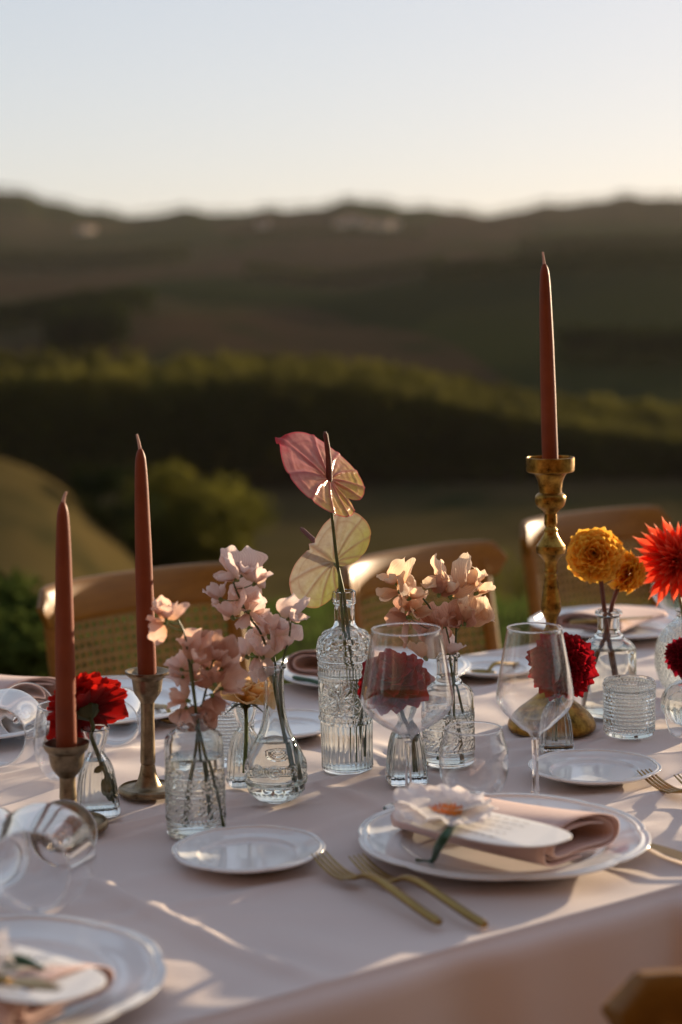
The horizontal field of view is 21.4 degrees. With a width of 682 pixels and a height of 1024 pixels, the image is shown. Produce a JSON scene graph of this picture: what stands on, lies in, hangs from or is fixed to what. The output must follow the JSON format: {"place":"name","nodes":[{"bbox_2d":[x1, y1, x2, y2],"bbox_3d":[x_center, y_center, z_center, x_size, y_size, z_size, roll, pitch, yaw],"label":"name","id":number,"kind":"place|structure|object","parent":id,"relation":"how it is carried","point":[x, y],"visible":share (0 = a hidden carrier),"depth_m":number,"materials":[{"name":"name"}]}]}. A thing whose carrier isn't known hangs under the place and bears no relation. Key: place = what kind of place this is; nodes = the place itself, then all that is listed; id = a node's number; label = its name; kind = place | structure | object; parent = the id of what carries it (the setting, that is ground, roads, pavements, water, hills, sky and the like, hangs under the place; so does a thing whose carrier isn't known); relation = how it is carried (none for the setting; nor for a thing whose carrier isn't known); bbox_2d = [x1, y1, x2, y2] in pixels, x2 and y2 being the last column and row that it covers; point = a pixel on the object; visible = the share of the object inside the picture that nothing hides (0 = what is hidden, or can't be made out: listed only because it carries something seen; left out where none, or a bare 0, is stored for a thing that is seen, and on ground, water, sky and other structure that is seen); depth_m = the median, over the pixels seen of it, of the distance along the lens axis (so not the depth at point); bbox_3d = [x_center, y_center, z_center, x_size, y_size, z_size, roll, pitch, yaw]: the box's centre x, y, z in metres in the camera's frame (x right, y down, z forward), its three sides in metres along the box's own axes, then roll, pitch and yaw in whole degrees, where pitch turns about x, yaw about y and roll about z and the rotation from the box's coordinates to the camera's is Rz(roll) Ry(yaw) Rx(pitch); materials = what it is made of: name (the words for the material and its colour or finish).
{"place":"outdoors","nodes":[
{"label":"outdoors","id":0,"kind":"place"},
{"bbox_2d":[0,192,681,614],"bbox_3d":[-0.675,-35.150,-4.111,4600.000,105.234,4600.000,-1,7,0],"label":"hills","id":1,"kind":"structure","parent":0,"point":[210,300],"depth_m":333.05,"materials":[{"name":"green plant"}]},
{"bbox_2d":[0,283,157,329],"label":"hedgerow","id":2,"kind":"object","parent":1,"relation":"on","point":[127,295],"visible":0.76,"depth_m":328.37,"materials":[{"name":"green plant"}]},
{"bbox_2d":[77,226,89,232],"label":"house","id":3,"kind":"structure","parent":1,"relation":"on","point":[82,229],"depth_m":1094.36,"materials":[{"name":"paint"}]},
{"bbox_2d":[40,297,131,354],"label":"hedgerow","id":4,"kind":"object","parent":1,"relation":"on","point":[105,322],"visible":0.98,"depth_m":278.51,"materials":[{"name":"green plant"}]},
{"bbox_2d":[66,458,164,545],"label":"bush","id":5,"kind":"object","parent":1,"relation":"on","point":[106,481],"visible":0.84,"depth_m":59.21,"materials":[{"name":"green plant"}]},
{"bbox_2d":[99,460,279,567],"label":"round tree","id":6,"kind":"object","parent":1,"relation":"on","point":[182,533],"visible":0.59,"depth_m":64.50,"materials":[{"name":"green plant"}]},
{"bbox_2d":[257,220,269,227],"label":"house","id":7,"kind":"structure","parent":1,"relation":"on","point":[262,223],"depth_m":1103.74,"materials":[{"name":"paint"}]},
{"bbox_2d":[225,226,426,241],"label":"hedgerow","id":8,"kind":"object","parent":1,"relation":"on","point":[263,233],"visible":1,"depth_m":950.09,"materials":[{"name":"plant"}]},
{"bbox_2d":[333,219,346,226],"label":"house","id":9,"kind":"structure","parent":1,"relation":"on","point":[340,222],"depth_m":1075.40,"materials":[{"name":"paint"}]},
{"bbox_2d":[0,345,681,494],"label":"woodland","id":10,"kind":"object","parent":1,"relation":"on","point":[197,412],"visible":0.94,"depth_m":149.93,"materials":[{"name":"green plant"}]},
{"bbox_2d":[0,184,681,215],"bbox_3d":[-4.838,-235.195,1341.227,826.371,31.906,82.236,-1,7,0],"label":"hedgerow","id":11,"kind":"object","parent":1,"relation":"on","point":[342,196],"visible":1,"depth_m":1363.40,"materials":[{"name":"plant"}]},
{"bbox_2d":[345,216,359,224],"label":"house","id":12,"kind":"structure","parent":1,"relation":"on","point":[352,220],"depth_m":1084.57,"materials":[{"name":"paint"}]},
{"bbox_2d":[359,220,370,227],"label":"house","id":13,"kind":"structure","parent":1,"relation":"on","point":[364,223],"depth_m":1065.52,"materials":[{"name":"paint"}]},
{"bbox_2d":[372,221,392,229],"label":"house","id":14,"kind":"structure","parent":1,"relation":"on","point":[381,224],"depth_m":1025.70,"materials":[{"name":"paint"}]},
{"bbox_2d":[491,548,542,610],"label":"bush","id":15,"kind":"object","parent":1,"relation":"on","point":[516,582],"visible":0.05,"depth_m":42.09,"materials":[{"name":"green plant"}]},
{"bbox_2d":[426,245,681,285],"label":"hedgerow","id":16,"kind":"object","parent":1,"relation":"on","point":[586,256],"visible":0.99,"depth_m":428.79,"materials":[{"name":"green plant"}]},
{"bbox_2d":[553,321,681,367],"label":"hedgerow","id":17,"kind":"object","parent":1,"relation":"on","point":[578,338],"visible":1,"depth_m":248.70,"materials":[{"name":"green plant"}]},
{"bbox_2d":[0,0,681,216],"label":"sky","id":18,"kind":"structure","parent":0,"point":[125,105],"materials":[{"name":"white"}]},
{"bbox_2d":[76,591,679,691],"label":"lawn","id":19,"kind":"structure","parent":0,"point":[310,644],"depth_m":7.03,"materials":[{"name":"green plant"}]},
{"bbox_2d":[0,565,44,641],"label":"shrub","id":20,"kind":"object","parent":19,"relation":"on","point":[15,589],"visible":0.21,"depth_m":6.82,"materials":[{"name":"green plant"}]},
{"bbox_2d":[0,607,120,676],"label":"shrub","id":21,"kind":"object","parent":19,"relation":"on","point":[22,651],"visible":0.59,"depth_m":6.04,"materials":[{"name":"green plant"}]},
{"bbox_2d":[36,562,248,689],"bbox_3d":[-0.241,0.529,3.214,0.470,0.812,0.460,-7,9,-40],"label":"cane chair","id":22,"kind":"object","parent":19,"relation":"on","point":[108,595],"visible":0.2,"depth_m":3.31,"materials":[{"name":"brown wood"}]},
{"bbox_2d":[341,540,506,655],"bbox_3d":[0.286,0.492,3.450,0.460,0.812,0.470,5,9,43],"label":"cane chair","id":23,"kind":"object","parent":19,"relation":"on","point":[361,579],"visible":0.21,"depth_m":3.57,"materials":[{"name":"brown wood"}]},
{"bbox_2d":[520,505,670,643],"bbox_3d":[0.683,0.420,3.999,0.470,0.812,0.460,-6,9,-39],"label":"cane chair","id":24,"kind":"object","parent":19,"relation":"on","point":[627,523],"visible":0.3,"depth_m":4.12,"materials":[{"name":"brown wood"}]},
{"bbox_2d":[601,969,681,1023],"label":"cane chair","id":25,"kind":"object","parent":19,"relation":"on","point":[648,997],"visible":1,"depth_m":1.31,"materials":[{"name":"brown wood"}]},
{"bbox_3d":[0.581,0.632,2.544,4.760,0.732,0.986,-6,8,-34],"label":"dining table","id":26,"kind":"object","parent":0,"visible":0},
{"bbox_2d":[0,638,681,1023],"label":"tablecloth","id":27,"kind":"object","parent":26,"relation":"on","point":[312,942],"visible":0.41,"depth_m":1.69,"materials":[{"name":"fabric"}]},
{"bbox_2d":[0,806,30,889],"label":"tumbler","id":28,"kind":"object","parent":27,"relation":"on","point":[17,876],"visible":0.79,"depth_m":1.74,"materials":[{"name":"clear glass"}]},
{"bbox_2d":[0,723,48,739],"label":"dinner plate","id":29,"kind":"object","parent":27,"relation":"on","point":[4,734],"visible":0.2,"depth_m":2.32,"materials":[{"name":"white ceramic"}]},
{"bbox_2d":[0,675,54,698],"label":"napkin","id":30,"kind":"object","parent":29,"relation":"on","point":[46,683],"visible":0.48,"depth_m":2.47,"materials":[{"name":"pink fabric"}]},
{"bbox_2d":[0,682,52,766],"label":"wine glass","id":31,"kind":"object","parent":27,"relation":"on","point":[19,702],"visible":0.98,"depth_m":2.34,"materials":[{"name":"clear glass"}]},
{"bbox_2d":[0,800,96,915],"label":"wine glass","id":32,"kind":"object","parent":27,"relation":"on","point":[63,832],"visible":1,"depth_m":1.81,"materials":[{"name":"clear glass"}]},
{"bbox_2d":[33,701,77,781],"bbox_3d":[-0.329,0.274,2.151,0.076,0.090,0.076,-1,7,0],"label":"tumbler","id":33,"kind":"object","parent":27,"relation":"on","point":[38,707],"visible":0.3,"depth_m":2.14,"materials":[{"name":"clear glass"}]},
{"bbox_2d":[29,737,108,833],"bbox_3d":[-0.294,0.295,1.940,0.085,0.095,0.085,-1,7,0],"label":"candlestick","id":34,"kind":"object","parent":27,"relation":"on","point":[66,764],"visible":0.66,"depth_m":1.93,"materials":[{"name":"brown metal"}]},
{"bbox_2d":[55,491,76,747],"bbox_3d":[-0.295,0.119,1.920,0.022,0.284,0.022,0,7,0],"label":"taper candle","id":35,"kind":"object","parent":34,"relation":"on","point":[65,703],"visible":0.86,"depth_m":1.91,"materials":[{"name":"wax"}]},
{"bbox_2d":[0,914,165,1023],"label":"dinner plate","id":36,"kind":"object","parent":27,"relation":"on","point":[133,961],"visible":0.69,"depth_m":1.54,"materials":[{"name":"white ceramic"}]},
{"bbox_2d":[0,962,113,1023],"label":"napkin","id":37,"kind":"object","parent":36,"relation":"on","point":[14,1013],"visible":0.42,"depth_m":1.40,"materials":[{"name":"pink fabric"}]},
{"bbox_2d":[0,975,62,990],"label":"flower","id":38,"kind":"object","parent":37,"relation":"on","point":[34,983],"visible":1,"depth_m":1.32,"materials":[{"name":"beige plant"}]},
{"bbox_2d":[0,944,105,1003],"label":"menu card","id":39,"kind":"object","parent":37,"relation":"on","point":[80,983],"visible":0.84,"depth_m":1.38,"materials":[{"name":"grey paper"}]},
{"bbox_2d":[0,927,44,970],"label":"white flower","id":40,"kind":"object","parent":39,"relation":"on","point":[6,959],"visible":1,"depth_m":1.41,"materials":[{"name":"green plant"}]},
{"bbox_2d":[77,724,119,817],"bbox_3d":[-0.271,0.287,1.996,0.049,0.097,0.049,-2,7,-9],"label":"bud vase","id":41,"kind":"object","parent":27,"relation":"on","point":[97,789],"visible":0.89,"depth_m":1.98,"materials":[{"name":"clear glass"}]},
{"bbox_2d":[46,671,128,784],"bbox_3d":[-0.279,0.248,1.987,0.091,0.148,0.092,-1,7,0],"label":"dahlia","id":42,"kind":"object","parent":41,"relation":"in","point":[100,700],"visible":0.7,"depth_m":1.98,"materials":[{"name":"red plant"}]},
{"bbox_2d":[106,687,140,745],"bbox_3d":[-0.286,0.262,2.308,0.072,0.072,0.096,-1,4,-2],"label":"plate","id":43,"kind":"object","parent":27,"relation":"on","point":[135,735],"visible":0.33,"depth_m":2.27,"materials":[{"name":"white ceramic"}]},
{"bbox_2d":[118,667,168,799],"bbox_3d":[-0.223,0.253,2.076,0.070,0.143,0.070,0,7,0],"label":"candlestick","id":44,"kind":"object","parent":27,"relation":"on","point":[147,784],"visible":0.91,"depth_m":2.07,"materials":[{"name":"brown metal"}]},
{"bbox_2d":[135,434,156,674],"bbox_3d":[-0.225,0.052,2.052,0.022,0.282,0.022,-1,7,0],"label":"taper candle","id":45,"kind":"object","parent":44,"relation":"on","point":[146,655],"visible":0.84,"depth_m":2.05,"materials":[{"name":"wax"}]},
{"bbox_2d":[101,676,212,725],"bbox_3d":[-0.327,0.268,2.508,0.296,0.019,0.296,-4,7,-23],"label":"dinner plate","id":46,"kind":"object","parent":27,"relation":"on","point":[133,701],"visible":0.17,"depth_m":2.54,"materials":[{"name":"white ceramic"}]},
{"bbox_2d":[154,703,174,723],"bbox_3d":[-0.240,0.271,2.460,0.042,0.019,0.116,-4,7,-20],"label":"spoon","id":47,"kind":"object","parent":27,"relation":"on","point":[162,706],"visible":0.45,"depth_m":2.44,"materials":[{"name":"gold metal"}]},
{"bbox_2d":[164,711,225,838],"bbox_3d":[-0.156,0.277,1.915,0.064,0.132,0.065,-1,7,0],"label":"apothecary vase","id":48,"kind":"object","parent":27,"relation":"on","point":[195,791],"visible":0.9,"depth_m":1.89,"materials":[{"name":"clear glass"}]},
{"bbox_2d":[146,595,224,826],"bbox_3d":[-0.163,0.212,1.899,0.078,0.251,0.041,-1,7,0],"label":"sweet pea","id":49,"kind":"object","parent":48,"relation":"in","point":[166,610],"visible":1,"depth_m":1.89,"materials":[{"name":"pink plant"}]},
{"bbox_2d":[163,628,213,727],"bbox_3d":[-0.159,0.229,1.908,0.055,0.209,0.060,-1,7,0],"label":"sweet pea","id":50,"kind":"object","parent":48,"relation":"in","point":[197,653],"visible":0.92,"depth_m":1.90,"materials":[{"name":"pink plant"}]},
{"bbox_2d":[188,629,248,728],"bbox_3d":[-0.133,0.227,1.922,0.057,0.207,0.065,3,8,32],"label":"sweet pea","id":51,"kind":"object","parent":48,"relation":"in","point":[228,673],"visible":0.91,"depth_m":1.91,"materials":[{"name":"pink plant"}]},
{"bbox_2d":[215,706,254,767],"bbox_3d":[-0.137,0.276,2.207,0.064,0.065,0.064,-1,7,0],"label":"hobnail tumbler","id":52,"kind":"object","parent":27,"relation":"on","point":[227,726],"visible":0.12,"depth_m":2.18,"materials":[{"name":"clear glass"}]},
{"bbox_2d":[226,702,257,788],"bbox_3d":[-0.112,0.271,2.108,0.046,0.096,0.046,-2,7,-11],"label":"bud vase","id":53,"kind":"object","parent":27,"relation":"on","point":[235,773],"visible":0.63,"depth_m":2.09,"materials":[{"name":"clear glass"}]},
{"bbox_2d":[213,677,263,769],"bbox_3d":[-0.111,0.248,2.082,0.073,0.111,0.067,-3,7,-19],"label":"rose","id":54,"kind":"object","parent":53,"relation":"in","point":[253,695],"visible":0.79,"depth_m":2.07,"materials":[{"name":"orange plant"}]},
{"bbox_2d":[171,825,324,873],"bbox_3d":[-0.094,0.345,1.823,0.153,0.014,0.154,-3,7,-17],"label":"bread plate","id":55,"kind":"object","parent":27,"relation":"on","point":[246,849],"visible":1,"depth_m":1.84,"materials":[{"name":"white ceramic"}]},
{"bbox_2d":[244,662,307,803],"bbox_3d":[-0.075,0.249,2.035,0.072,0.156,0.072,-1,7,0],"label":"carafe vase","id":56,"kind":"object","parent":27,"relation":"on","point":[275,769],"visible":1,"depth_m":2.02,"materials":[{"name":"clear glass"}]},
{"bbox_2d":[202,545,272,658],"bbox_3d":[-0.104,0.177,2.026,0.100,0.277,0.061,-1,7,0],"label":"sweet pea","id":57,"kind":"object","parent":56,"relation":"in","point":[247,574],"visible":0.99,"depth_m":2.01,"materials":[{"name":"pink plant"}]},
{"bbox_2d":[238,613,302,683],"bbox_3d":[-0.085,0.211,2.041,0.088,0.203,0.070,-1,7,0],"label":"sweet pea","id":58,"kind":"object","parent":56,"relation":"in","point":[277,638],"visible":0.94,"depth_m":2.02,"materials":[{"name":"pink plant"}]},
{"bbox_2d":[276,593,310,665],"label":"sweet pea","id":59,"kind":"object","parent":56,"relation":"in","point":[291,607],"visible":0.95,"depth_m":2.01,"materials":[{"name":"pink plant"}]},
{"bbox_2d":[254,709,320,738],"bbox_3d":[-0.074,0.282,2.364,0.153,0.014,0.153,-7,9,-40],"label":"bread plate","id":60,"kind":"object","parent":27,"relation":"on","point":[304,723],"visible":0.31,"depth_m":2.40,"materials":[{"name":"white ceramic"}]},
{"bbox_2d":[316,589,374,774],"bbox_3d":[0.006,0.202,2.157,0.070,0.218,0.070,-1,7,0],"label":"bottle vase","id":61,"kind":"object","parent":27,"relation":"on","point":[345,718],"visible":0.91,"depth_m":2.13,"materials":[{"name":"clear glass"}]},
{"bbox_2d":[275,431,364,591],"bbox_3d":[-0.017,0.099,2.144,0.083,0.390,0.127,5,9,43],"label":"anthurium","id":62,"kind":"object","parent":61,"relation":"in","point":[325,475],"visible":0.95,"depth_m":2.12,"materials":[{"name":"pink plant"}]},
{"bbox_2d":[289,512,370,607],"bbox_3d":[-0.026,0.149,2.188,0.063,0.301,0.124,-8,9,-44],"label":"anthurium","id":63,"kind":"object","parent":61,"relation":"in","point":[314,576],"visible":0.96,"depth_m":2.16,"materials":[{"name":"plant"}]},
{"bbox_2d":[278,647,470,686],"bbox_3d":[0.044,0.239,2.695,0.296,0.019,0.296,-5,8,-28],"label":"dinner plate","id":64,"kind":"object","parent":27,"relation":"on","point":[430,665],"visible":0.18,"depth_m":2.71,"materials":[{"name":"white ceramic"}]},
{"bbox_2d":[292,675,317,684],"bbox_3d":[-0.041,0.242,2.570,0.006,0.008,0.088,-6,8,-37],"label":"flower stem","id":65,"kind":"object","parent":64,"relation":"on","point":[306,679],"visible":0.66,"depth_m":2.58,"materials":[{"name":"green plant"}]},
{"bbox_2d":[286,650,379,676],"bbox_3d":[0.003,0.216,2.694,0.119,0.045,0.149,2,7,26],"label":"napkin","id":66,"kind":"object","parent":64,"relation":"on","point":[303,663],"visible":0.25,"depth_m":2.66,"materials":[{"name":"pink fabric"}]},
{"bbox_2d":[311,851,442,925],"bbox_3d":[0.033,0.353,1.706,0.023,0.018,0.215,-5,8,-31],"label":"fork","id":67,"kind":"object","parent":27,"relation":"on","point":[410,903],"visible":1,"depth_m":1.69,"materials":[{"name":"gold metal"}]},
{"bbox_2d":[385,705,427,786],"bbox_3d":[0.076,0.265,2.104,0.048,0.102,0.048,-2,7,-6],"label":"bud vase","id":68,"kind":"object","parent":27,"relation":"on","point":[395,766],"visible":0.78,"depth_m":2.09,"materials":[{"name":"clear glass"}]},
{"bbox_2d":[357,648,434,730],"bbox_3d":[0.065,0.233,2.097,0.091,0.143,0.066,-1,7,0],"label":"dahlia","id":69,"kind":"object","parent":68,"relation":"in","point":[396,682],"visible":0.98,"depth_m":2.08,"materials":[{"name":"red plant"}]},
{"bbox_2d":[361,622,453,809],"bbox_3d":[0.073,0.228,1.984,0.102,0.203,0.103,-1,7,0],"label":"wine glass","id":70,"kind":"object","parent":27,"relation":"on","point":[408,772],"visible":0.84,"depth_m":1.98,"materials":[{"name":"clear glass"}]},
{"bbox_2d":[348,853,487,927],"bbox_3d":[0.071,0.353,1.696,0.023,0.018,0.216,-5,8,-32],"label":"fork","id":71,"kind":"object","parent":27,"relation":"on","point":[455,906],"visible":0.87,"depth_m":1.67,"materials":[{"name":"gold metal"}]},
{"bbox_2d":[421,651,474,768],"bbox_3d":[0.130,0.238,2.183,0.065,0.136,0.065,-1,7,0],"label":"apothecary vase","id":72,"kind":"object","parent":27,"relation":"on","point":[457,751],"visible":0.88,"depth_m":2.16,"materials":[{"name":"clear glass"}]},
{"bbox_2d":[376,557,440,648],"bbox_3d":[0.091,0.179,2.175,0.090,0.248,0.056,1,7,21],"label":"sweet pea","id":73,"kind":"object","parent":72,"relation":"in","point":[411,597],"visible":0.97,"depth_m":2.17,"materials":[{"name":"pink plant"}]},
{"bbox_2d":[407,601,465,660],"bbox_3d":[0.120,0.205,2.186,0.081,0.191,0.056,-1,7,0],"label":"sweet pea","id":74,"kind":"object","parent":72,"relation":"in","point":[429,646],"visible":0.88,"depth_m":2.17,"materials":[{"name":"pink plant"}]},
{"bbox_2d":[421,552,495,654],"bbox_3d":[0.143,0.174,2.171,0.087,0.252,0.059,-5,8,-27],"label":"sweet pea","id":75,"kind":"object","parent":72,"relation":"in","point":[469,606],"visible":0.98,"depth_m":2.16,"materials":[{"name":"pink plant"}]},
{"bbox_2d":[439,721,508,792],"bbox_3d":[0.149,0.283,2.020,0.078,0.083,0.078,-1,7,0],"label":"tumbler","id":76,"kind":"object","parent":27,"relation":"on","point":[446,730],"visible":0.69,"depth_m":2.01,"materials":[{"name":"clear glass"}]},
{"bbox_2d":[460,654,531,678],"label":"bread plate","id":77,"kind":"object","parent":27,"relation":"on","point":[484,661],"visible":0.66,"depth_m":2.74,"materials":[{"name":"white ceramic"}]},
{"bbox_2d":[470,661,518,672],"bbox_3d":[0.238,0.233,2.709,0.042,0.019,0.112,5,9,41],"label":"spoon","id":78,"kind":"object","parent":77,"relation":"on","point":[496,663],"visible":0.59,"depth_m":2.69,"materials":[{"name":"gold metal"}]},
{"bbox_2d":[358,793,650,880],"bbox_3d":[0.166,0.336,1.843,0.296,0.019,0.296,-1,7,0],"label":"dinner plate","id":79,"kind":"object","parent":27,"relation":"on","point":[382,838],"visible":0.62,"depth_m":1.80,"materials":[{"name":"white ceramic"}]},
{"bbox_2d":[393,782,497,862],"bbox_3d":[0.099,0.310,1.761,0.105,0.073,0.102,-6,8,-34],"label":"white flower","id":80,"kind":"object","parent":79,"relation":"on","point":[421,803],"visible":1,"depth_m":1.76,"materials":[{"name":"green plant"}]},
{"bbox_2d":[390,794,619,866],"bbox_3d":[0.159,0.312,1.834,0.215,0.047,0.126,5,9,43],"label":"napkin","id":81,"kind":"object","parent":79,"relation":"on","point":[590,830],"visible":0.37,"depth_m":1.78,"materials":[{"name":"pink fabric"}]},
{"bbox_2d":[407,812,571,847],"bbox_3d":[0.136,0.302,1.744,0.200,0.006,0.086,5,9,44],"label":"menu card","id":82,"kind":"object","parent":81,"relation":"on","point":[503,830],"visible":0.68,"depth_m":1.72,"materials":[{"name":"grey paper"}]},
{"bbox_2d":[496,622,573,793],"bbox_3d":[0.215,0.226,1.992,0.086,0.200,0.086,-1,7,0],"label":"wine glass","id":83,"kind":"object","parent":27,"relation":"on","point":[535,789],"visible":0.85,"depth_m":1.99,"materials":[{"name":"clear glass"}]},
{"bbox_2d":[508,455,595,737],"bbox_3d":[0.273,0.106,2.337,0.115,0.356,0.115,-1,7,0],"label":"candlestick","id":84,"kind":"object","parent":27,"relation":"on","point":[550,496],"visible":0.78,"depth_m":2.32,"materials":[{"name":"gold metal"}]},
{"bbox_2d":[539,252,557,458],"bbox_3d":[0.264,-0.196,2.302,0.021,0.272,0.021,-2,7,0],"label":"taper candle","id":85,"kind":"object","parent":84,"relation":"on","point":[549,438],"visible":0.91,"depth_m":2.30,"materials":[{"name":"wax"}]},
{"bbox_2d":[539,686,573,753],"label":"bud vase","id":86,"kind":"object","parent":27,"relation":"on","point":[557,736],"visible":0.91,"depth_m":2.22,"materials":[{"name":"clear glass"}]},
{"bbox_2d":[525,632,598,700],"bbox_3d":[0.275,0.217,2.231,0.092,0.134,0.061,-1,7,0],"label":"dahlia","id":87,"kind":"object","parent":86,"relation":"in","point":[545,657],"visible":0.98,"depth_m":2.22,"materials":[{"name":"red plant"}]},
{"bbox_2d":[528,749,661,786],"bbox_3d":[0.298,0.304,2.116,0.153,0.014,0.153,-2,7,-6],"label":"bread plate","id":88,"kind":"object","parent":27,"relation":"on","point":[596,767],"visible":0.97,"depth_m":2.14,"materials":[{"name":"white ceramic"}]},
{"bbox_2d":[528,605,676,639],"bbox_3d":[0.467,0.191,3.036,0.296,0.019,0.296,-4,7,-23],"label":"dinner plate","id":89,"kind":"object","parent":27,"relation":"on","point":[652,629],"visible":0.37,"depth_m":3.04,"materials":[{"name":"white ceramic"}]},
{"bbox_2d":[569,616,652,623],"bbox_3d":[0.442,0.176,2.947,0.144,0.007,0.019,-3,7,-13],"label":"knife","id":90,"kind":"object","parent":89,"relation":"on","point":[584,621],"visible":0.73,"depth_m":2.93,"materials":[{"name":"gold metal"}]},
{"bbox_2d":[556,606,667,631],"bbox_3d":[0.456,0.173,3.034,0.128,0.033,0.189,4,8,36],"label":"napkin","id":91,"kind":"object","parent":89,"relation":"on","point":[564,619],"visible":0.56,"depth_m":3.00,"materials":[{"name":"pink fabric"}]},
{"bbox_2d":[581,608,636,718],"bbox_3d":[0.361,0.202,2.428,0.074,0.141,0.074,-1,7,0],"label":"apothecary vase","id":92,"kind":"object","parent":27,"relation":"on","point":[613,648],"visible":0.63,"depth_m":2.40,"materials":[{"name":"clear glass"}]},
{"bbox_2d":[566,526,625,611],"bbox_3d":[0.344,0.137,2.427,0.082,0.236,0.071,-1,7,0],"label":"dahlia","id":93,"kind":"object","parent":92,"relation":"in","point":[595,555],"visible":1,"depth_m":2.40,"materials":[{"name":"yellow plant"}]},
{"bbox_2d":[607,550,645,611],"bbox_3d":[0.372,0.155,2.439,0.101,0.210,0.055,-7,9,-41],"label":"dahlia","id":94,"kind":"object","parent":92,"relation":"in","point":[633,567],"visible":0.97,"depth_m":2.43,"materials":[{"name":"yellow plant"}]},
{"bbox_2d":[602,674,655,739],"bbox_3d":[0.370,0.250,2.311,0.068,0.072,0.068,-1,7,0],"label":"hobnail tumbler","id":95,"kind":"object","parent":27,"relation":"on","point":[629,702],"visible":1,"depth_m":2.29,"materials":[{"name":"clear glass"}]},
{"bbox_2d":[637,769,681,793],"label":"fork","id":96,"kind":"object","parent":27,"relation":"on","point":[666,787],"visible":1,"depth_m":2.05,"materials":[{"name":"gold metal"}]},
{"bbox_2d":[649,843,681,860],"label":"knife","id":97,"kind":"object","parent":27,"relation":"on","point":[673,853],"visible":0.73,"depth_m":1.81,"materials":[{"name":"gold metal"}]},
{"bbox_2d":[654,608,681,688],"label":"globe vase","id":98,"kind":"object","parent":27,"relation":"on","point":[667,635],"visible":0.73,"depth_m":2.52,"materials":[{"name":"clear glass"}]},
{"bbox_2d":[633,517,681,616],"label":"dahlia","id":99,"kind":"object","parent":98,"relation":"in","point":[661,557],"visible":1,"depth_m":2.46,"materials":[{"name":"red plant"}]},
{"bbox_2d":[660,679,681,725],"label":"globe vase","id":100,"kind":"object","parent":27,"relation":"on","point":[674,707],"visible":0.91,"depth_m":2.34,"materials":[{"name":"clear glass"}]},
{"bbox_2d":[664,637,681,678],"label":"dahlia","id":101,"kind":"object","parent":100,"relation":"in","point":[673,656],"visible":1,"depth_m":2.35,"materials":[{"name":"red plant"}]},
{"bbox_2d":[665,683,681,737],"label":"tumbler","id":102,"kind":"object","parent":27,"relation":"on","point":[679,736],"visible":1,"depth_m":2.26,"materials":[{"name":"clear glass"}]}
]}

